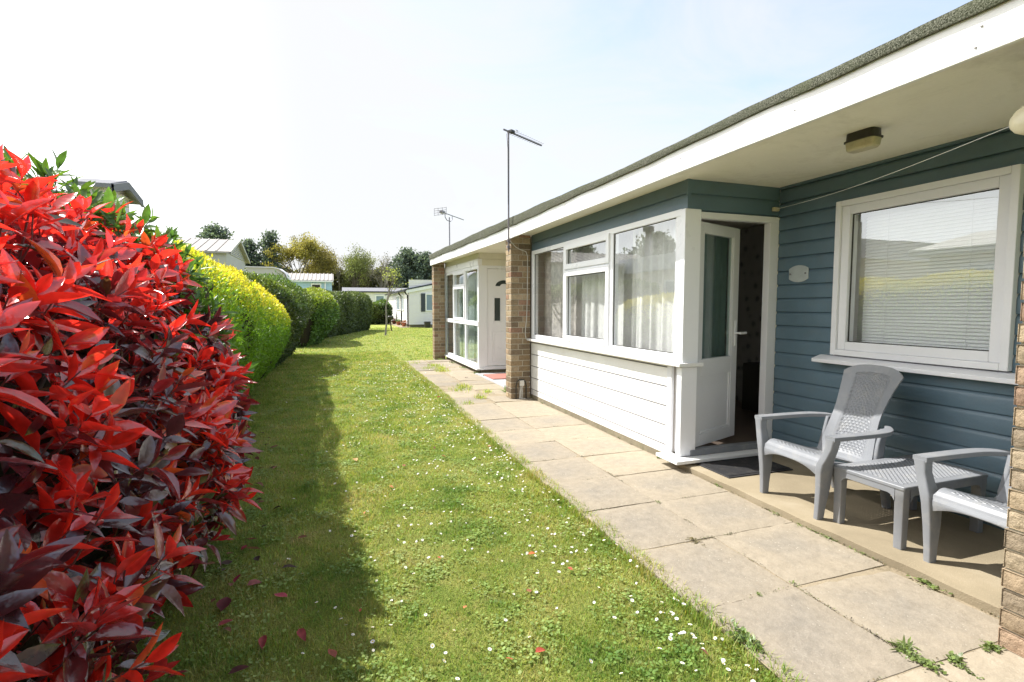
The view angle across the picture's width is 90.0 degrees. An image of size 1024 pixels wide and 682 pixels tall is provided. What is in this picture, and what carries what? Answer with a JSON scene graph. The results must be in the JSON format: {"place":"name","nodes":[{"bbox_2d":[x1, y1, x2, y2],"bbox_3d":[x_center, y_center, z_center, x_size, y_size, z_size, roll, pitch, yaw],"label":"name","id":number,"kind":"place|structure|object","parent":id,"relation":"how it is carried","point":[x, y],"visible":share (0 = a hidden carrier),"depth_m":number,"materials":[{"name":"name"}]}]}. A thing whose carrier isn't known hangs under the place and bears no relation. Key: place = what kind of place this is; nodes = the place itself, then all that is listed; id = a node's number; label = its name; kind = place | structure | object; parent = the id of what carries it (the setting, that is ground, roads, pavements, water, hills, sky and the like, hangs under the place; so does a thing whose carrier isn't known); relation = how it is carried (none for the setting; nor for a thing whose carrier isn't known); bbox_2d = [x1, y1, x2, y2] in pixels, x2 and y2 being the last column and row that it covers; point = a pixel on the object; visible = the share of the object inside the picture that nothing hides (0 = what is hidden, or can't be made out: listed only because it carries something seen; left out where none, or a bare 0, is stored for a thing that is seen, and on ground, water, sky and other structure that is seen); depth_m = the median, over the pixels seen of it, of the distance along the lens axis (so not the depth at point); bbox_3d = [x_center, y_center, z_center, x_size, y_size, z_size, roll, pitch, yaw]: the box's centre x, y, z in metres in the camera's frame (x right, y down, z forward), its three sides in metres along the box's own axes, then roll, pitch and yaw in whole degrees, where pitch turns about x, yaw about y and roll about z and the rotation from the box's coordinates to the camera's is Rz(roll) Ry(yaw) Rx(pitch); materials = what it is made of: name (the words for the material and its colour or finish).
{"place":"outdoors","nodes":[
{"label":"outdoors","id":0,"kind":"place"},
{"bbox_2d":[280,261,298,272],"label":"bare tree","id":1,"kind":"object","parent":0,"point":[289,267],"visible":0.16,"depth_m":66.99,"materials":[{"name":"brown plant"}]},
{"bbox_2d":[376,264,396,287],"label":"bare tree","id":2,"kind":"object","parent":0,"point":[388,279],"visible":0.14,"depth_m":71.36,"materials":[{"name":"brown plant"}]},
{"bbox_2d":[389,322,409,327],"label":"bungalow path","id":3,"kind":"structure","parent":0,"point":[395,324],"depth_m":34.23,"materials":[{"name":"beige concrete"}]},
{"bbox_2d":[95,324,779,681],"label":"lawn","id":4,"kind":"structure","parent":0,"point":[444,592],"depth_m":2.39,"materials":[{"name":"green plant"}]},
{"bbox_2d":[66,178,143,212],"bbox_3d":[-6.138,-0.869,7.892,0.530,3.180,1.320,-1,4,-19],"label":"grey lodge","id":5,"kind":"structure","parent":4,"relation":"on","point":[126,189],"depth_m":7.69,"materials":[{"name":"white plastic"}]},
{"bbox_2d":[0,144,262,681],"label":"red shrub","id":6,"kind":"object","parent":4,"relation":"on","point":[125,474],"visible":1,"depth_m":1.27,"materials":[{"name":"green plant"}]},
{"bbox_2d":[3,145,259,415],"bbox_3d":[-2.399,0.065,2.635,1.957,2.059,1.608,-1,4,-19],"label":"green shrub","id":7,"kind":"object","parent":4,"relation":"on","point":[42,169],"visible":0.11,"depth_m":2.54,"materials":[{"name":"green plant"}]},
{"bbox_2d":[103,224,292,392],"bbox_3d":[-3.534,-0.026,5.888,1.569,1.815,6.926,-1,4,-19],"label":"yellow hedge","id":8,"kind":"object","parent":4,"relation":"on","point":[261,318],"visible":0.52,"depth_m":5.07,"materials":[{"name":"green plant"}]},
{"bbox_2d":[178,238,249,271],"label":"pale lodge","id":9,"kind":"structure","parent":4,"relation":"on","point":[228,252],"depth_m":18.43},
{"bbox_2d":[196,221,246,249],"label":"pine tree","id":10,"kind":"object","parent":4,"relation":"on","point":[210,231],"visible":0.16,"depth_m":60.62,"materials":[{"name":"green plant"}]},
{"bbox_2d":[241,238,264,266],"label":"pine tree","id":11,"kind":"object","parent":4,"relation":"on","point":[250,245],"visible":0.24,"depth_m":62.78,"materials":[{"name":"green plant"}]},
{"bbox_2d":[245,266,290,279],"bbox_3d":[-15.643,-2.524,27.819,6.640,3.025,3.200,-1,4,-19],"label":"white caravan","id":12,"kind":"object","parent":4,"relation":"on","point":[261,270],"visible":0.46,"depth_m":27.06,"materials":[{"name":"grey metal"}]},
{"bbox_2d":[255,228,286,271],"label":"pine tree","id":13,"kind":"object","parent":4,"relation":"on","point":[269,236],"visible":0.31,"depth_m":62.68,"materials":[{"name":"green plant"}]},
{"bbox_2d":[237,268,315,369],"bbox_3d":[-5.610,-0.498,11.393,2.288,2.088,4.890,-1,4,-19],"label":"laurel hedge","id":14,"kind":"object","parent":4,"relation":"on","point":[287,292],"visible":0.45,"depth_m":10.37,"materials":[{"name":"green plant"}]},
{"bbox_2d":[260,231,325,273],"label":"ash tree","id":15,"kind":"object","parent":4,"relation":"on","point":[307,249],"visible":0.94,"depth_m":63.24,"materials":[{"name":"green plant"}]},
{"bbox_2d":[288,273,333,290],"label":"blue lodge","id":16,"kind":"structure","parent":4,"relation":"on","point":[322,281],"depth_m":37.29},
{"bbox_2d":[311,283,320,288],"bbox_3d":[-14.222,-3.735,37.193,0.720,0.890,0.070,-1,4,-19],"label":"window","id":17,"kind":"structure","parent":16,"relation":"in","point":[317,285],"depth_m":37.17,"materials":[{"name":"white plastic"}]},
{"bbox_2d":[296,258,333,289],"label":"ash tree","id":18,"kind":"object","parent":4,"relation":"on","point":[308,263],"visible":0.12,"depth_m":69.89,"materials":[{"name":"green plant"}]},
{"bbox_2d":[295,286,339,347],"bbox_3d":[-7.148,-0.874,17.667,2.357,2.061,3.882,-1,4,-19],"label":"round hedge","id":19,"kind":"object","parent":4,"relation":"on","point":[323,318],"visible":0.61,"depth_m":16.45,"materials":[{"name":"green plant"}]},
{"bbox_2d":[298,240,342,273],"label":"oak tree","id":20,"kind":"object","parent":4,"relation":"on","point":[323,262],"visible":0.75,"depth_m":65.39,"materials":[{"name":"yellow plant"}]},
{"bbox_2d":[328,649,336,656],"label":"fallen leaf","id":21,"kind":"object","parent":4,"relation":"on","point":[332,652],"visible":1,"depth_m":1.84,"materials":[{"name":"red plant"}]},
{"bbox_2d":[281,262,401,290],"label":"undergrowth","id":22,"kind":"object","parent":4,"relation":"on","point":[335,286],"visible":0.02,"depth_m":73.28,"materials":[{"name":"green plant"}]},
{"bbox_2d":[333,253,350,290],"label":"bare tree","id":23,"kind":"object","parent":4,"relation":"on","point":[338,270],"visible":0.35,"depth_m":71.31,"materials":[{"name":"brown plant"}]},
{"bbox_2d":[321,288,373,338],"bbox_3d":[-8.289,-1.363,23.917,2.076,2.229,9.170,0,4,-4],"label":"long hedge","id":24,"kind":"object","parent":4,"relation":"on","point":[356,311],"visible":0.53,"depth_m":24.20,"materials":[{"name":"green plant"}]},
{"bbox_2d":[341,242,373,287],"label":"ivy tree","id":25,"kind":"object","parent":4,"relation":"on","point":[356,264],"visible":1,"depth_m":65.17,"materials":[{"name":"green plant"}]},
{"bbox_2d":[339,258,376,287],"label":"ivy tree","id":26,"kind":"object","parent":4,"relation":"on","point":[346,279],"visible":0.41,"depth_m":70.70,"materials":[{"name":"green plant"}]},
{"bbox_2d":[353,250,379,287],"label":"birch tree","id":27,"kind":"object","parent":4,"relation":"on","point":[371,263],"visible":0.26,"depth_m":68.89,"materials":[{"name":"green plant"}]},
{"bbox_2d":[342,287,406,301],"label":"grey caravan","id":28,"kind":"object","parent":4,"relation":"on","point":[375,294],"visible":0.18,"depth_m":58.01,"materials":[{"name":"white plastic"}]},
{"bbox_2d":[375,295,384,300],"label":"window","id":29,"kind":"structure","parent":28,"relation":"in","point":[377,297],"depth_m":58.03,"materials":[{"name":"white plastic"}]},
{"bbox_2d":[365,265,383,287],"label":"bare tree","id":30,"kind":"object","parent":4,"relation":"on","point":[374,278],"visible":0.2,"depth_m":73.06,"materials":[{"name":"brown plant"}]},
{"bbox_2d":[364,251,391,287],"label":"bare tree","id":31,"kind":"object","parent":4,"relation":"on","point":[382,277],"visible":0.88,"depth_m":67.13,"materials":[{"name":"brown plant"}]},
{"bbox_2d":[370,298,392,324],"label":"bush","id":32,"kind":"object","parent":4,"relation":"on","point":[379,315],"visible":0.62,"depth_m":37.03,"materials":[{"name":"green plant"}]},
{"bbox_2d":[388,316,393,330],"bbox_3d":[-6.392,-0.916,26.990,0.300,0.834,0.300,-1,4,-19],"label":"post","id":33,"kind":"object","parent":4,"relation":"on","point":[390,318],"visible":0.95,"depth_m":26.88,"materials":[{"name":"wood"}]},
{"bbox_2d":[381,264,408,334],"bbox_3d":[-5.126,-1.787,22.612,1.387,3.154,1.152,-1,4,-19],"label":"sapling","id":34,"kind":"object","parent":4,"relation":"on","point":[393,280],"visible":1,"depth_m":22.52,"materials":[{"name":"green plant"}]},
{"bbox_2d":[286,335,523,483],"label":"distant daisies","id":35,"kind":"object","parent":4,"relation":"on","point":[419,418],"visible":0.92,"depth_m":5.39,"materials":[{"name":"white plant"}]},
{"bbox_2d":[386,246,428,287],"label":"pine tree","id":36,"kind":"object","parent":4,"relation":"on","point":[407,261],"visible":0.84,"depth_m":67.75,"materials":[{"name":"green plant"}]},
{"bbox_2d":[385,280,432,327],"bbox_3d":[-2.979,-3.095,39.162,12.010,3.650,13.190,-1,4,-19],"label":"white bungalow","id":37,"kind":"object","parent":4,"relation":"on","point":[411,305],"visible":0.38,"depth_m":31.49,"materials":[{"name":"paint"}]},
{"bbox_2d":[396,295,399,309],"bbox_3d":[-8.059,-2.701,36.260,0.060,1.050,1.800,-1,4,-19],"label":"window","id":38,"kind":"structure","parent":37,"relation":"in","point":[398,296],"depth_m":36.18,"materials":[{"name":"white plastic"}]},
{"bbox_2d":[401,294,403,310],"bbox_3d":[-7.216,-2.536,33.806,0.050,1.050,1.000,-1,4,-19],"label":"window","id":39,"kind":"structure","parent":37,"relation":"in","point":[402,296],"depth_m":33.76,"materials":[{"name":"white plastic"}]},
{"bbox_2d":[425,294,431,310],"bbox_3d":[-4.558,-2.396,31.782,1.630,1.080,0.070,-1,4,-19],"label":"window","id":40,"kind":"structure","parent":37,"relation":"in","point":[428,297],"depth_m":31.58,"materials":[{"name":"white plastic"}]},
{"bbox_2d":[414,250,431,279],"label":"pine tree","id":41,"kind":"object","parent":4,"relation":"on","point":[427,268],"visible":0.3,"depth_m":69.57,"materials":[{"name":"green plant"}]},
{"bbox_2d":[424,321,430,327],"bbox_3d":[-5.115,-0.996,30.925,0.400,0.360,0.400,-1,4,-19],"label":"dark bin","id":42,"kind":"object","parent":4,"relation":"on","point":[427,324],"visible":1,"depth_m":30.78,"materials":[{"name":"plastic"}]},
{"bbox_2d":[429,219,531,372],"bbox_3d":[1.092,-0.658,10.412,4.530,2.623,5.948,-1,4,-19],"label":"white chalet","id":43,"kind":"object","parent":4,"relation":"on","point":[469,300],"visible":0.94,"depth_m":10.05,"materials":[{"name":"wood"}]},
{"bbox_2d":[434,207,463,244],"bbox_3d":[-1.422,-2.534,12.238,0.350,1.123,0.984,2,4,28],"label":"tv aerial","id":44,"kind":"object","parent":43,"relation":"on","point":[442,212],"visible":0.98,"depth_m":12.04,"materials":[{"name":"grey metal"}]},
{"bbox_2d":[444,265,483,369],"bbox_3d":[-1.050,-0.552,11.053,0.283,1.994,3.195,-1,4,-19],"label":"porch window","id":45,"kind":"structure","parent":43,"relation":"in","point":[465,288],"depth_m":10.89,"materials":[{"name":"white plastic"}]},
{"bbox_2d":[487,269,505,365],"bbox_3d":[-0.161,-0.448,9.748,0.650,1.823,0.050,-1,4,-19],"label":"door","id":46,"kind":"structure","parent":43,"relation":"in","point":[496,278],"depth_m":9.68,"materials":[{"name":"white plastic"}]},
{"bbox_2d":[506,0,1023,657],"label":"blue chalet","id":47,"kind":"object","parent":4,"relation":"on","point":[676,316],"visible":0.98,"depth_m":3.61,"materials":[{"name":"wood"}]},
{"bbox_2d":[509,225,527,339],"bbox_3d":[0.049,-0.755,6.830,0.131,1.506,0.372,4,5,44],"label":"aerial cable","id":48,"kind":"object","parent":47,"relation":"attached to","point":[527,278],"visible":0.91,"depth_m":6.91,"materials":[{"name":"plastic"}]},
{"bbox_2d":[516,379,526,398],"bbox_3d":[0.127,0.652,6.966,0.161,0.270,0.063,-1,4,-19],"label":"cable box","id":49,"kind":"object","parent":47,"relation":"attached to","point":[521,382],"visible":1,"depth_m":6.96,"materials":[{"name":"plastic"}]},
{"bbox_2d":[503,129,543,251],"bbox_3d":[0.123,-1.939,6.814,0.222,1.540,0.830,3,5,36],"label":"tv aerial","id":50,"kind":"object","parent":47,"relation":"attached to","point":[510,131],"visible":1,"depth_m":6.56,"materials":[{"name":"metal"}]},
{"bbox_2d":[527,209,703,366],"bbox_3d":[0.874,-0.509,5.442,0.292,1.210,3.280,-1,4,-19],"label":"bay window","id":51,"kind":"structure","parent":47,"relation":"in","point":[614,291],"depth_m":4.99,"materials":[{"name":"white plastic"}]},
{"bbox_2d":[695,221,746,446],"bbox_3d":[1.690,-0.055,4.246,0.700,1.772,0.145,-3,5,-33],"label":"door","id":52,"kind":"structure","parent":47,"relation":"in","point":[716,380],"depth_m":4.26,"materials":[{"name":"white plastic"}]},
{"bbox_2d":[789,265,808,281],"bbox_3d":[2.224,-0.524,3.980,0.014,0.132,0.176,-1,4,-19],"label":"house plaque","id":53,"kind":"object","parent":47,"relation":"attached to","point":[798,273],"visible":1,"depth_m":3.98,"materials":[{"name":"metal"}]},
{"bbox_2d":[844,127,883,153],"bbox_3d":[1.931,-1.101,2.815,0.110,0.098,0.176,-1,4,-19],"label":"bulkhead lamp","id":54,"kind":"object","parent":47,"relation":"attached to","point":[865,139],"visible":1,"depth_m":2.78,"materials":[{"name":"plastic"}]},
{"bbox_2d":[772,106,1023,211],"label":"washing line","id":55,"kind":"object","parent":47,"relation":"attached to","point":[1016,123],"visible":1,"depth_m":1.92,"materials":[{"name":"beige plastic"}]},
{"bbox_2d":[811,164,1023,384],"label":"kitchen window","id":56,"kind":"structure","parent":47,"relation":"in","point":[928,274],"depth_m":3.16,"materials":[{"name":"plastic"}]},
{"bbox_2d":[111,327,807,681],"bbox_3d":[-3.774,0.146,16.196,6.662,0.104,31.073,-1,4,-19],"label":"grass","id":57,"kind":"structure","parent":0,"point":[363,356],"depth_m":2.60,"materials":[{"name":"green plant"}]},
{"bbox_2d":[167,670,186,677],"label":"fallen leaf","id":58,"kind":"object","parent":57,"relation":"on","point":[181,671],"visible":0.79,"depth_m":1.74,"materials":[{"name":"red plant"}]},
{"bbox_2d":[216,597,230,611],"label":"fallen leaf","id":59,"kind":"object","parent":57,"relation":"on","point":[223,603],"visible":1,"depth_m":2.14,"materials":[{"name":"plant"}]},
{"bbox_2d":[218,619,232,625],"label":"fallen leaf","id":60,"kind":"object","parent":57,"relation":"on","point":[222,622],"visible":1,"depth_m":2.03,"materials":[{"name":"red plant"}]},
{"bbox_2d":[221,560,231,563],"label":"fallen leaf","id":61,"kind":"object","parent":57,"relation":"on","point":[227,562],"visible":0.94,"depth_m":2.50,"materials":[{"name":"brown plant"}]},
{"bbox_2d":[228,665,248,673],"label":"fallen leaf","id":62,"kind":"object","parent":57,"relation":"on","point":[237,668],"visible":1,"depth_m":1.76,"materials":[{"name":"plant"}]},
{"bbox_2d":[246,579,260,585],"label":"fallen leaf","id":63,"kind":"object","parent":57,"relation":"on","point":[253,581],"visible":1,"depth_m":2.32,"materials":[{"name":"red plant"}]},
{"bbox_2d":[258,635,266,649],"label":"fallen leaf","id":64,"kind":"object","parent":57,"relation":"on","point":[262,640],"visible":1,"depth_m":1.91,"materials":[{"name":"red plant"}]},
{"bbox_2d":[274,592,286,596],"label":"fallen leaf","id":65,"kind":"object","parent":57,"relation":"on","point":[282,594],"visible":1,"depth_m":2.22,"materials":[{"name":"red plant"}]},
{"bbox_2d":[282,564,295,567],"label":"fallen leaf","id":66,"kind":"object","parent":57,"relation":"on","point":[288,565],"visible":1,"depth_m":2.47,"materials":[{"name":"plant"}]},
{"bbox_2d":[297,628,305,640],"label":"fallen leaf","id":67,"kind":"object","parent":57,"relation":"on","point":[301,633],"visible":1,"depth_m":1.96,"materials":[{"name":"red plant"}]},
{"bbox_2d":[536,647,544,651],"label":"fallen leaf","id":68,"kind":"object","parent":57,"relation":"on","point":[539,649],"visible":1,"depth_m":1.86,"materials":[{"name":"red plant"}]},
{"bbox_2d":[0,0,971,281],"label":"sky","id":69,"kind":"structure","parent":0,"point":[343,123],"materials":[{"name":"white"}]},
{"bbox_2d":[475,372,505,387],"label":"porch floor","id":70,"kind":"structure","parent":0,"point":[501,382],"depth_m":8.73,"materials":[{"name":"grey concrete"}]},
{"bbox_2d":[483,373,505,379],"bbox_3d":[-0.202,0.626,9.079,0.460,0.013,0.620,-1,4,-19],"label":"red doormat","id":71,"kind":"object","parent":70,"relation":"on","point":[497,376],"visible":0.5,"depth_m":9.01,"materials":[{"name":"red fabric"}]},
{"bbox_2d":[405,360,1023,681],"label":"path","id":72,"kind":"structure","parent":0,"point":[813,639],"depth_m":2.48,"materials":[{"name":"concrete"}]},
{"bbox_2d":[685,537,705,546],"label":"weed","id":73,"kind":"object","parent":72,"relation":"on","point":[694,539],"visible":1,"depth_m":2.74,"materials":[{"name":"green plant"}]},
{"bbox_2d":[720,618,768,656],"bbox_3d":[0.871,1.113,1.935,0.109,0.028,0.218,-1,4,-19],"label":"weed","id":74,"kind":"object","parent":72,"relation":"on","point":[750,640],"visible":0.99,"depth_m":1.93,"materials":[{"name":"green plant"}]},
{"bbox_2d":[492,402,998,681],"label":"joint moss","id":75,"kind":"object","parent":72,"relation":"on","point":[776,575],"visible":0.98,"depth_m":2.46,"materials":[{"name":"green plant"}]},
{"bbox_2d":[813,530,842,544],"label":"weed","id":76,"kind":"object","parent":72,"relation":"on","point":[828,537],"visible":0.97,"depth_m":2.77,"materials":[{"name":"green plant"}]},
{"bbox_2d":[886,636,919,655],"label":"weed","id":77,"kind":"object","parent":72,"relation":"on","point":[900,645],"visible":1,"depth_m":1.88,"materials":[{"name":"green plant"}]},
{"bbox_2d":[896,648,946,674],"bbox_3d":[1.450,1.125,1.791,0.086,0.022,0.187,-1,4,-19],"label":"weed","id":78,"kind":"object","parent":72,"relation":"on","point":[921,660],"visible":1,"depth_m":1.80,"materials":[{"name":"green plant"}]},
{"bbox_2d":[906,572,952,593],"bbox_3d":[1.894,1.090,2.312,0.183,0.020,0.130,3,5,41],"label":"weed","id":79,"kind":"object","parent":72,"relation":"on","point":[920,579],"visible":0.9,"depth_m":2.31,"materials":[{"name":"green plant"}]},
{"bbox_2d":[945,650,964,664],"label":"weed","id":80,"kind":"object","parent":72,"relation":"on","point":[952,656],"visible":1,"depth_m":1.82,"materials":[{"name":"green plant"}]},
{"bbox_2d":[939,659,983,678],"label":"weed","id":81,"kind":"object","parent":72,"relation":"on","point":[962,666],"visible":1,"depth_m":1.78,"materials":[{"name":"green plant"}]},
{"bbox_2d":[978,639,1005,653],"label":"weed","id":82,"kind":"object","parent":72,"relation":"on","point":[996,648],"visible":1,"depth_m":1.88,"materials":[{"name":"green plant"}]},
{"bbox_2d":[673,454,1007,617],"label":"porch floor","id":83,"kind":"structure","parent":0,"point":[967,566],"depth_m":2.77,"materials":[{"name":"concrete"}]},
{"bbox_2d":[695,456,792,477],"bbox_3d":[1.745,0.945,3.890,0.590,0.014,0.390,-1,4,-19],"label":"doormat","id":84,"kind":"object","parent":83,"relation":"on","point":[738,467],"visible":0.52,"depth_m":3.84,"materials":[{"name":"black rubber"}]},
{"bbox_2d":[755,364,903,519],"bbox_3d":[1.994,0.578,3.184,0.670,0.841,0.628,-1,4,-14],"label":"garden chair","id":85,"kind":"object","parent":83,"relation":"on","point":[845,427],"visible":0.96,"depth_m":3.19,"materials":[{"name":"grey plastic"}]},
{"bbox_2d":[833,455,987,549],"bbox_3d":[2.173,0.862,2.814,0.647,0.324,0.387,-1,4,-19],"label":"table","id":86,"kind":"object","parent":83,"relation":"on","point":[895,478],"visible":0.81,"depth_m":2.73,"materials":[{"name":"grey plastic"}]},
{"bbox_2d":[913,448,1012,562],"bbox_3d":[2.338,0.638,2.282,0.670,0.841,0.628,-1,4,-15],"label":"garden chair","id":87,"kind":"object","parent":83,"relation":"on","point":[935,502],"visible":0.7,"depth_m":2.42,"materials":[{"name":"grey plastic"}]}
]}

